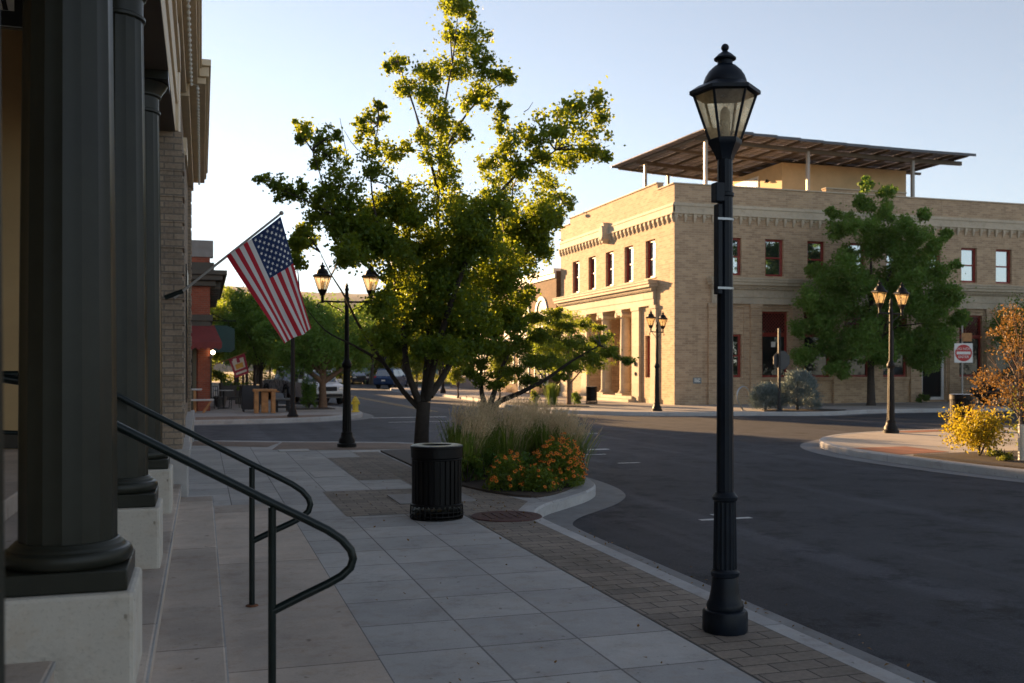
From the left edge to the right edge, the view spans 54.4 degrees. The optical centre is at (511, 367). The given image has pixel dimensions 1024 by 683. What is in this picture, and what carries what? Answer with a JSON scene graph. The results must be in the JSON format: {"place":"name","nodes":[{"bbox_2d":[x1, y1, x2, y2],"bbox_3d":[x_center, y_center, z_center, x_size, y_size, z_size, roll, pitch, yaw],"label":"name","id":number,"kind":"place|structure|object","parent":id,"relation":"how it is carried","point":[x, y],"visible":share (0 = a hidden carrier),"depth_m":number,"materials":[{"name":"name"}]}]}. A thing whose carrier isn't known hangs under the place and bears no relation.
{"place":"outdoors","nodes":[
{"label":"outdoors","id":0,"kind":"place"},
{"bbox_2d":[194,381,357,419],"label":"pavement","id":1,"kind":"structure","parent":0,"point":[235,410],"depth_m":36.92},
{"bbox_2d":[191,240,226,410],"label":"red brick building","id":2,"kind":"structure","parent":1,"relation":"on","point":[207,290],"depth_m":38.13,"materials":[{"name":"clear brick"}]},
{"bbox_2d":[210,313,235,351],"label":"hanging sign","id":3,"kind":"object","parent":2,"relation":"attached to","point":[226,334],"visible":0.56,"depth_m":40.74,"materials":[{"name":"teal paint"}]},
{"bbox_2d":[212,352,248,377],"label":"banner flag","id":4,"kind":"object","parent":2,"relation":"attached to","point":[238,363],"visible":0.99,"depth_m":40.54,"materials":[{"name":"red fabric"}]},
{"bbox_2d":[212,367,228,406],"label":"potted topiary","id":5,"kind":"object","parent":1,"relation":"on","point":[220,377],"visible":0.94,"depth_m":42.06,"materials":[{"name":"green plant"}]},
{"bbox_2d":[210,283,252,384],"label":"tall tree","id":6,"kind":"object","parent":1,"relation":"on","point":[228,291],"visible":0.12,"depth_m":94.36,"materials":[{"name":"green plant"}]},
{"bbox_2d":[219,382,251,399],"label":"planter box","id":7,"kind":"object","parent":1,"relation":"on","point":[227,386],"visible":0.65,"depth_m":51.05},
{"bbox_2d":[213,286,285,403],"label":"pavement tree","id":8,"kind":"object","parent":1,"relation":"on","point":[247,302],"visible":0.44,"depth_m":44.54,"materials":[{"name":"green plant"}]},
{"bbox_2d":[219,297,279,384],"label":"pavement tree","id":9,"kind":"object","parent":1,"relation":"on","point":[255,365],"visible":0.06,"depth_m":51.03,"materials":[{"name":"green plant"}]},
{"bbox_2d":[242,385,259,411],"bbox_3d":[-9.903,1.150,37.764,0.650,1.000,0.700,0,0,-17],"label":"sandwich board","id":10,"kind":"object","parent":1,"relation":"on","point":[247,398],"visible":0.73,"depth_m":37.56,"materials":[{"name":"black paint"}]},
{"bbox_2d":[195,415,331,419],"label":"pavers","id":11,"kind":"object","parent":1,"relation":"on","point":[232,417],"visible":1,"depth_m":33.09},
{"bbox_2d":[287,337,298,416],"bbox_3d":[-7.402,-0.264,33.620,0.444,3.827,0.385,0,0,-17],"label":"lamp post","id":12,"kind":"object","parent":11,"relation":"on","point":[292,412],"visible":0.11,"depth_m":33.55,"materials":[{"name":"black metal"}]},
{"bbox_2d":[252,389,279,412],"bbox_3d":[-9.033,1.210,36.568,0.940,0.880,0.700,0,0,-17],"label":"wooden table","id":13,"kind":"object","parent":1,"relation":"on","point":[264,400],"visible":1,"depth_m":36.35,"materials":[{"name":"brown wood"}]},
{"bbox_2d":[194,401,362,424],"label":"kerb","id":14,"kind":"structure","parent":1,"relation":"on","point":[273,420],"depth_m":32.37,"materials":[{"name":"concrete"}]},
{"bbox_2d":[295,405,334,409],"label":"bed","id":15,"kind":"object","parent":1,"relation":"on","point":[299,407],"visible":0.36,"depth_m":40.83,"materials":[{"name":"soil"}]},
{"bbox_2d":[299,373,317,407],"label":"shrub","id":16,"kind":"object","parent":15,"relation":"on","point":[310,391],"visible":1,"depth_m":40.24,"materials":[{"name":"green plant"}]},
{"bbox_2d":[248,292,380,406],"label":"pavement tree","id":17,"kind":"object","parent":15,"relation":"on","point":[321,351],"visible":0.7,"depth_m":40.14,"materials":[{"name":"green plant"}]},
{"bbox_2d":[214,286,491,371],"bbox_3d":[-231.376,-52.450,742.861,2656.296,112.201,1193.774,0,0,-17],"label":"hills","id":18,"kind":"structure","parent":0,"point":[340,296],"depth_m":1113.44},
{"bbox_2d":[341,378,449,383],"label":"lawn","id":19,"kind":"structure","parent":0,"point":[445,382],"depth_m":114.54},
{"bbox_2d":[212,371,449,383],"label":"hedge","id":20,"kind":"object","parent":19,"relation":"on","point":[230,376],"visible":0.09,"depth_m":115.22,"materials":[{"name":"green plant"}]},
{"bbox_2d":[433,400,481,442],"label":"feather grass","id":21,"kind":"object","parent":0,"point":[459,419],"depth_m":15.50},
{"bbox_2d":[189,441,764,682],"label":"pavement","id":22,"kind":"structure","parent":0,"point":[513,616],"depth_m":7.04,"materials":[{"name":"concrete"}]},
{"bbox_2d":[0,0,392,682],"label":"porticoed building","id":23,"kind":"structure","parent":22,"relation":"on","point":[124,558],"depth_m":5.32,"materials":[{"name":"stone"}]},
{"bbox_2d":[0,0,22,30],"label":"hanging sign","id":24,"kind":"object","parent":23,"relation":"hanging from","point":[11,11],"visible":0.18,"depth_m":8.57,"materials":[{"name":"metal"}]},
{"bbox_2d":[3,371,313,606],"bbox_3d":[-2.494,0.830,6.660,2.301,1.624,0.088,0,0,-17],"label":"handrail","id":25,"kind":"object","parent":23,"relation":"on","point":[253,467],"visible":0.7,"depth_m":6.86,"materials":[{"name":"metal"}]},
{"bbox_2d":[3,373,356,682],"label":"handrail","id":26,"kind":"object","parent":23,"relation":"on","point":[274,608],"visible":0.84,"depth_m":4.88,"materials":[{"name":"metal"}]},
{"bbox_2d":[186,264,187,402],"bbox_3d":[-6.334,-0.650,19.341,0.068,2.600,1.500,0,0,-17],"label":"window","id":27,"kind":"structure","parent":23,"relation":"in","point":[186,264],"depth_m":18.63,"materials":[{"name":"black glass"}]},
{"bbox_2d":[164,211,310,343],"bbox_3d":[-3.117,-1.059,11.439,1.680,1.576,0.760,0,0,-17],"label":"wall flag","id":28,"kind":"object","parent":23,"relation":"attached to","point":[261,262],"depth_m":11.62,"materials":[{"name":"fabric"}]},
{"bbox_2d":[192,441,279,446],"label":"ramp pavers","id":29,"kind":"object","parent":22,"relation":"on","point":[242,444],"visible":0.83,"depth_m":21.42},
{"bbox_2d":[272,442,411,449],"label":"corner pavers","id":30,"kind":"object","parent":22,"relation":"on","point":[318,445],"visible":0.64,"depth_m":20.86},
{"bbox_2d":[313,262,378,447],"bbox_3d":[-3.450,-0.275,20.795,1.403,3.851,0.411,0,0,-10],"label":"twin street lamp","id":31,"kind":"object","parent":30,"relation":"on","point":[346,439],"visible":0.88,"depth_m":20.74,"materials":[{"name":"black metal"}]},
{"bbox_2d":[329,457,399,479],"bbox_3d":[-2.514,1.646,16.499,0.612,0.001,3.800,0,0,-17],"label":"paver bed","id":32,"kind":"object","parent":22,"relation":"on","point":[356,466],"visible":1,"depth_m":16.14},
{"bbox_2d":[324,488,411,515],"bbox_3d":[-1.569,1.646,12.342,1.275,0.001,2.300,0,0,-17],"label":"paver band","id":33,"kind":"object","parent":22,"relation":"on","point":[355,503],"visible":0.6,"depth_m":12.18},
{"bbox_2d":[387,493,477,504],"bbox_3d":[-1.018,1.640,12.566,0.970,0.012,0.900,0,0,-17],"label":"utility cover","id":34,"kind":"object","parent":33,"relation":"on","point":[401,499],"visible":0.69,"depth_m":12.47,"materials":[{"name":"concrete"}]},
{"bbox_2d":[410,443,463,520],"bbox_3d":[-0.830,1.244,10.970,0.593,0.804,0.593,0,0,-17],"label":"trash can","id":35,"kind":"object","parent":22,"relation":"on","point":[436,481],"visible":1,"depth_m":10.74,"materials":[{"name":"metal"}]},
{"bbox_2d":[381,449,573,497],"bbox_3d":[-0.493,1.685,16.346,2.060,0.130,7.494,0,0,-17],"label":"planting bed","id":36,"kind":"object","parent":22,"relation":"on","point":[403,456],"visible":0.17,"depth_m":13.56,"materials":[{"name":"soil"}]},
{"bbox_2d":[251,0,625,443],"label":"maple tree","id":37,"kind":"object","parent":36,"relation":"on","point":[441,288],"visible":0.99,"depth_m":16.27,"materials":[{"name":"green plant"}]},
{"bbox_2d":[462,453,485,481],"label":"shrub","id":38,"kind":"object","parent":36,"relation":"on","point":[470,461],"visible":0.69,"depth_m":14.16,"materials":[{"name":"green plant"}]},
{"bbox_2d":[465,440,504,480],"bbox_3d":[-0.370,1.351,14.503,0.498,0.646,0.732,0,0,15],"label":"shrub","id":39,"kind":"object","parent":36,"relation":"on","point":[489,460],"visible":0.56,"depth_m":14.48,"materials":[{"name":"green plant"}]},
{"bbox_2d":[481,449,532,491],"bbox_3d":[-0.060,1.366,13.320,0.654,0.559,0.634,0,0,-17],"label":"flower bush","id":40,"kind":"object","parent":36,"relation":"on","point":[513,474],"visible":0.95,"depth_m":13.21,"materials":[{"name":"green plant"}]},
{"bbox_2d":[507,449,550,472],"bbox_3d":[0.241,1.388,14.058,0.669,0.573,0.774,0,0,-17],"label":"shrub","id":41,"kind":"object","parent":36,"relation":"on","point":[527,459],"visible":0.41,"depth_m":13.85,"materials":[{"name":"green plant"}]},
{"bbox_2d":[518,463,561,491],"bbox_3d":[0.348,1.453,13.216,0.581,0.402,0.602,0,0,-17],"label":"flower bush","id":42,"kind":"object","parent":36,"relation":"on","point":[542,478],"visible":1,"depth_m":13.12,"materials":[{"name":"green plant"}]},
{"bbox_2d":[460,304,638,414],"bbox_3d":[0.495,0.214,18.964,3.404,2.859,3.102,0,0,-17],"label":"tree","id":43,"kind":"object","parent":36,"relation":"on","point":[587,355],"visible":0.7,"depth_m":18.39,"materials":[{"name":"green plant"}]},
{"bbox_2d":[530,432,587,487],"bbox_3d":[0.613,1.270,13.820,0.854,0.771,0.884,0,0,-17],"label":"flower bush","id":44,"kind":"object","parent":36,"relation":"on","point":[561,460],"visible":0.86,"depth_m":13.63,"materials":[{"name":"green plant"}]},
{"bbox_2d":[536,414,605,477],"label":"feather grass","id":45,"kind":"object","parent":36,"relation":"on","point":[578,437],"depth_m":14.78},
{"bbox_2d":[194,440,913,682],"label":"kerb","id":46,"kind":"structure","parent":22,"relation":"on","point":[586,492],"depth_m":7.79,"materials":[{"name":"concrete"}]},
{"bbox_2d":[353,452,884,682],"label":"paver strip","id":47,"kind":"object","parent":22,"relation":"on","point":[763,653],"visible":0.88,"depth_m":7.08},
{"bbox_2d":[470,510,541,521],"bbox_3d":[-0.063,1.638,11.030,0.800,0.016,0.800,0,0,-17],"label":"manhole cover","id":48,"kind":"object","parent":47,"relation":"on","point":[505,516],"visible":1,"depth_m":10.97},
{"bbox_2d":[689,44,760,635],"bbox_3d":[1.335,-0.191,6.239,0.418,3.682,0.437,0,0,-17],"label":"street lamp","id":49,"kind":"object","parent":47,"relation":"on","point":[724,612],"visible":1,"depth_m":6.19,"materials":[{"name":"metal"}]},
{"bbox_2d":[336,470,924,682],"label":"leaf litter","id":50,"kind":"object","parent":22,"relation":"on","point":[638,625],"visible":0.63,"depth_m":7.54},
{"bbox_2d":[444,411,512,480],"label":"feather grass","id":51,"kind":"object","parent":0,"point":[476,447],"depth_m":14.41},
{"bbox_2d":[455,394,508,464],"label":"feather grass","id":52,"kind":"object","parent":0,"point":[482,405],"depth_m":15.94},
{"bbox_2d":[459,403,513,474],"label":"feather grass","id":53,"kind":"object","parent":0,"point":[494,420],"depth_m":15.13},
{"bbox_2d":[492,394,533,445],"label":"feather grass","id":54,"kind":"object","parent":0,"point":[510,403],"depth_m":16.26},
{"bbox_2d":[487,405,543,473],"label":"feather grass","id":55,"kind":"object","parent":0,"point":[516,445],"depth_m":14.89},
{"bbox_2d":[502,400,553,456],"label":"feather grass","id":56,"kind":"object","parent":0,"point":[533,418],"depth_m":15.40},
{"bbox_2d":[542,382,561,404],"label":"ornamental grass","id":57,"kind":"object","parent":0,"point":[552,392],"depth_m":43.66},
{"bbox_2d":[528,405,593,462],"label":"feather grass","id":58,"kind":"object","parent":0,"point":[554,421],"depth_m":15.08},
{"bbox_2d":[191,0,1023,293],"label":"sky","id":59,"kind":"structure","parent":0,"point":[935,75],"materials":[{"name":"blue"}]},
{"bbox_2d":[194,377,1023,682],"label":"road","id":60,"kind":"structure","parent":0,"point":[920,573],"depth_m":11.53,"materials":[{"name":"asphalt"}]},
{"bbox_2d":[194,400,373,425],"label":"gutter","id":61,"kind":"object","parent":60,"relation":"on","point":[366,416],"visible":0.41,"depth_m":32.75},
{"bbox_2d":[263,367,318,399],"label":"parked car","id":62,"kind":"object","parent":60,"relation":"on","point":[281,385],"visible":0.32,"depth_m":56.23,"materials":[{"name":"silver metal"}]},
{"bbox_2d":[295,368,342,403],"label":"parked car","id":63,"kind":"object","parent":60,"relation":"on","point":[334,389],"visible":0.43,"depth_m":49.89,"materials":[{"name":"white metal"}]},
{"bbox_2d":[350,371,369,384],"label":"parked car","id":64,"kind":"object","parent":60,"relation":"on","point":[362,377],"visible":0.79,"depth_m":108.26,"materials":[{"name":"grey metal"}]},
{"bbox_2d":[335,299,392,384],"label":"tall tree","id":65,"kind":"object","parent":60,"relation":"on","point":[372,371],"visible":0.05,"depth_m":103.78,"materials":[{"name":"green plant"}]},
{"bbox_2d":[373,368,408,388],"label":"parked car","id":66,"kind":"object","parent":60,"relation":"on","point":[382,377],"visible":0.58,"depth_m":86.59,"materials":[{"name":"blue metal"}]},
{"bbox_2d":[386,389,1010,416],"bbox_3d":[36.100,1.791,73.216,87.520,0.006,54.502,0,0,-17],"label":"gutter","id":67,"kind":"object","parent":60,"relation":"on","point":[701,416],"visible":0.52,"depth_m":38.41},
{"bbox_2d":[542,476,935,682],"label":"gutter","id":68,"kind":"object","parent":60,"relation":"on","point":[607,495],"visible":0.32,"depth_m":8.99,"materials":[{"name":"concrete"}]},
{"bbox_2d":[800,440,1023,482],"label":"gutter","id":69,"kind":"object","parent":60,"relation":"on","point":[812,446],"visible":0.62,"depth_m":18.49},
{"bbox_2d":[393,387,1008,411],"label":"pavement","id":70,"kind":"structure","parent":0,"point":[602,405],"depth_m":43.81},
{"bbox_2d":[447,362,466,397],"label":"column tree","id":71,"kind":"object","parent":70,"relation":"on","point":[453,375],"visible":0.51,"depth_m":57.24,"materials":[{"name":"green plant"}]},
{"bbox_2d":[450,334,495,390],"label":"storefront","id":72,"kind":"object","parent":70,"relation":"on","point":[467,384],"visible":0.02,"depth_m":78.42,"materials":[{"name":"beige paint"}]},
{"bbox_2d":[487,354,516,397],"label":"column tree","id":73,"kind":"object","parent":70,"relation":"on","point":[495,365],"visible":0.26,"depth_m":50.75,"materials":[{"name":"green plant"}]},
{"bbox_2d":[501,268,560,395],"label":"brick building","id":74,"kind":"structure","parent":70,"relation":"on","point":[548,283],"depth_m":60.71,"materials":[{"name":"brick"}]},
{"bbox_2d":[508,402,589,406],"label":"corner bed","id":75,"kind":"object","parent":70,"relation":"on","point":[569,405],"visible":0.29,"depth_m":43.01,"materials":[{"name":"soil"}]},
{"bbox_2d":[513,308,619,403],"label":"tree","id":76,"kind":"object","parent":75,"relation":"on","point":[545,347],"visible":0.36,"depth_m":43.96,"materials":[{"name":"green leaf"},{"name":"bark"}]},
{"bbox_2d":[646,310,667,410],"bbox_3d":[5.561,-0.275,38.202,0.411,3.851,1.403,0,0,35],"label":"twin street lamp","id":77,"kind":"object","parent":70,"relation":"on","point":[656,406],"visible":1,"depth_m":38.14,"materials":[{"name":"black metal"}]},
{"bbox_2d":[390,388,1011,415],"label":"kerb","id":78,"kind":"structure","parent":70,"relation":"on","point":[847,412],"depth_m":37.77,"materials":[{"name":"concrete"}]},
{"bbox_2d":[773,328,789,411],"bbox_3d":[10.252,0.100,37.704,0.702,3.200,0.320,0,0,-17],"label":"road sign","id":79,"kind":"object","parent":70,"relation":"on","point":[781,359],"visible":1,"depth_m":37.64,"materials":[{"name":"metal"}]},
{"bbox_2d":[552,162,1023,404],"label":"corner building","id":80,"kind":"structure","parent":70,"relation":"on","point":[630,261],"depth_m":47.18,"materials":[{"name":"beige brick"}]},
{"bbox_2d":[627,246,632,282],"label":"window","id":81,"kind":"structure","parent":80,"relation":"in","point":[629,249],"depth_m":49.34,"materials":[{"name":"white glass"}]},
{"bbox_2d":[648,240,654,277],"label":"window","id":82,"kind":"structure","parent":80,"relation":"in","point":[651,244],"depth_m":47.04,"materials":[{"name":"white glass"}]},
{"bbox_2d":[733,238,739,274],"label":"window","id":83,"kind":"structure","parent":80,"relation":"in","point":[736,241],"depth_m":45.46,"materials":[{"name":"red"}]},
{"bbox_2d":[733,334,739,376],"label":"window","id":84,"kind":"structure","parent":80,"relation":"in","point":[736,337],"depth_m":45.46,"materials":[{"name":"black glass"}]},
{"bbox_2d":[765,239,781,276],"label":"window","id":85,"kind":"structure","parent":80,"relation":"in","point":[773,248],"depth_m":46.05,"materials":[{"name":"grey"}]},
{"bbox_2d":[762,334,786,376],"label":"window","id":86,"kind":"structure","parent":80,"relation":"in","point":[769,369],"depth_m":46.02,"materials":[{"name":"black glass"}]},
{"bbox_2d":[611,128,975,196],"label":"roof canopy","id":87,"kind":"object","parent":80,"relation":"on","point":[691,156],"visible":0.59,"depth_m":50.03,"materials":[{"name":"metal"}]},
{"bbox_2d":[807,241,822,276],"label":"window","id":88,"kind":"structure","parent":80,"relation":"in","point":[814,249],"depth_m":46.70,"materials":[{"name":"grey"}]},
{"bbox_2d":[804,335,828,376],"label":"window","id":89,"kind":"structure","parent":80,"relation":"in","point":[822,361],"depth_m":46.73,"materials":[{"name":"grey glass"}]},
{"bbox_2d":[845,343,867,376],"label":"window","id":90,"kind":"structure","parent":80,"relation":"in","point":[859,372],"depth_m":47.43,"materials":[{"name":"grey glass"}]},
{"bbox_2d":[883,337,905,376],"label":"window","id":91,"kind":"structure","parent":80,"relation":"in","point":[900,368],"depth_m":48.11,"materials":[{"name":"grey glass"}]},
{"bbox_2d":[922,338,943,399],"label":"door","id":92,"kind":"structure","parent":80,"relation":"in","point":[933,385],"depth_m":48.74,"materials":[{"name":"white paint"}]},
{"bbox_2d":[961,248,974,282],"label":"window","id":93,"kind":"structure","parent":80,"relation":"in","point":[967,254],"depth_m":49.32,"materials":[{"name":"grey"}]},
{"bbox_2d":[959,337,979,376],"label":"window","id":94,"kind":"structure","parent":80,"relation":"in","point":[968,368],"depth_m":49.43,"materials":[{"name":"grey glass"}]},
{"bbox_2d":[996,249,1009,283],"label":"window","id":95,"kind":"structure","parent":80,"relation":"in","point":[1002,256],"depth_m":49.95,"materials":[{"name":"grey"}]},
{"bbox_2d":[996,339,1015,376],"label":"window","id":96,"kind":"structure","parent":80,"relation":"in","point":[1000,365],"depth_m":49.94,"materials":[{"name":"grey glass"}]},
{"bbox_2d":[760,409,844,411],"bbox_3d":[11.226,1.685,38.610,3.600,0.130,1.750,0,0,-17],"label":"spruce bed","id":97,"kind":"object","parent":70,"relation":"on","point":[795,410],"visible":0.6,"depth_m":37.95,"materials":[{"name":"soil"}]},
{"bbox_2d":[746,381,786,409],"bbox_3d":[9.762,1.020,38.374,1.559,1.261,1.639,0,0,-17],"label":"bush","id":98,"kind":"object","parent":97,"relation":"on","point":[763,391],"visible":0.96,"depth_m":38.11,"materials":[{"name":"green plant"}]},
{"bbox_2d":[775,367,824,409],"bbox_3d":[11.016,0.779,38.559,2.139,1.742,2.153,0,0,-17],"label":"shrub","id":99,"kind":"object","parent":97,"relation":"on","point":[802,378],"visible":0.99,"depth_m":38.16,"materials":[{"name":"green plant"}]},
{"bbox_2d":[785,175,976,405],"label":"street tree","id":100,"kind":"object","parent":70,"relation":"on","point":[908,270],"visible":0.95,"depth_m":42.61,"materials":[{"name":"green plant"}]},
{"bbox_2d":[954,326,972,393],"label":"road sign","id":101,"kind":"object","parent":70,"relation":"on","point":[963,352],"visible":1,"depth_m":41.07,"materials":[{"name":"metal"}]},
{"bbox_2d":[970,365,1023,403],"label":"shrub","id":102,"kind":"object","parent":70,"relation":"on","point":[980,397],"visible":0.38,"depth_m":44.59,"materials":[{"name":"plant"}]},
{"bbox_2d":[976,292,1023,365],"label":"street tree","id":103,"kind":"object","parent":70,"relation":"on","point":[994,325],"visible":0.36,"depth_m":46.91,"materials":[{"name":"orange leaf"},{"name":"bark"}]},
{"bbox_2d":[826,428,1018,468],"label":"pavement","id":104,"kind":"structure","parent":0,"point":[929,440],"depth_m":22.35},
{"bbox_2d":[871,280,909,433],"bbox_3d":[9.619,-0.275,25.274,1.403,3.851,0.411,0,0,-37],"label":"twin street lamp","id":105,"kind":"object","parent":104,"relation":"on","point":[890,426],"visible":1,"depth_m":25.22,"materials":[{"name":"black metal"}]},
{"bbox_2d":[857,446,946,453],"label":"island ramp pavers","id":106,"kind":"object","parent":104,"relation":"on","point":[904,450],"visible":1,"depth_m":19.84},
{"bbox_2d":[819,427,1023,478],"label":"kerb","id":107,"kind":"structure","parent":104,"relation":"on","point":[824,444],"depth_m":18.11,"materials":[{"name":"concrete"}]},
{"bbox_2d":[899,429,949,432],"bbox_3d":[10.995,1.644,26.087,2.656,0.001,0.585,0,0,-25],"label":"island red band","id":108,"kind":"object","parent":104,"relation":"on","point":[922,431],"visible":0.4,"depth_m":25.78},
{"bbox_2d":[948,394,973,428],"bbox_3d":[11.959,1.169,26.505,0.624,0.954,0.624,0,0,-17],"label":"trash can","id":109,"kind":"object","parent":108,"relation":"on","point":[955,399],"visible":0.45,"depth_m":26.27,"materials":[{"name":"metal"}]},
{"bbox_2d":[913,451,1023,468],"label":"island bed","id":110,"kind":"object","parent":104,"relation":"on","point":[974,458],"visible":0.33,"depth_m":17.82,"materials":[{"name":"soil"}]},
{"bbox_2d":[937,402,1018,455],"bbox_3d":[8.641,1.154,18.484,1.443,1.042,1.340,0,0,-7],"label":"shrub","id":111,"kind":"object","parent":110,"relation":"on","point":[970,434],"visible":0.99,"depth_m":18.30,"materials":[{"name":"yellow plant"}]},
{"bbox_2d":[962,299,1023,459],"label":"dry tree","id":112,"kind":"object","parent":110,"relation":"on","point":[1018,376],"visible":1,"depth_m":17.48,"materials":[{"name":"orange plant"}]},
{"bbox_2d":[986,448,1013,460],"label":"shrub","id":113,"kind":"object","parent":110,"relation":"on","point":[1001,455],"visible":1,"depth_m":17.46,"materials":[{"name":"green plant"}]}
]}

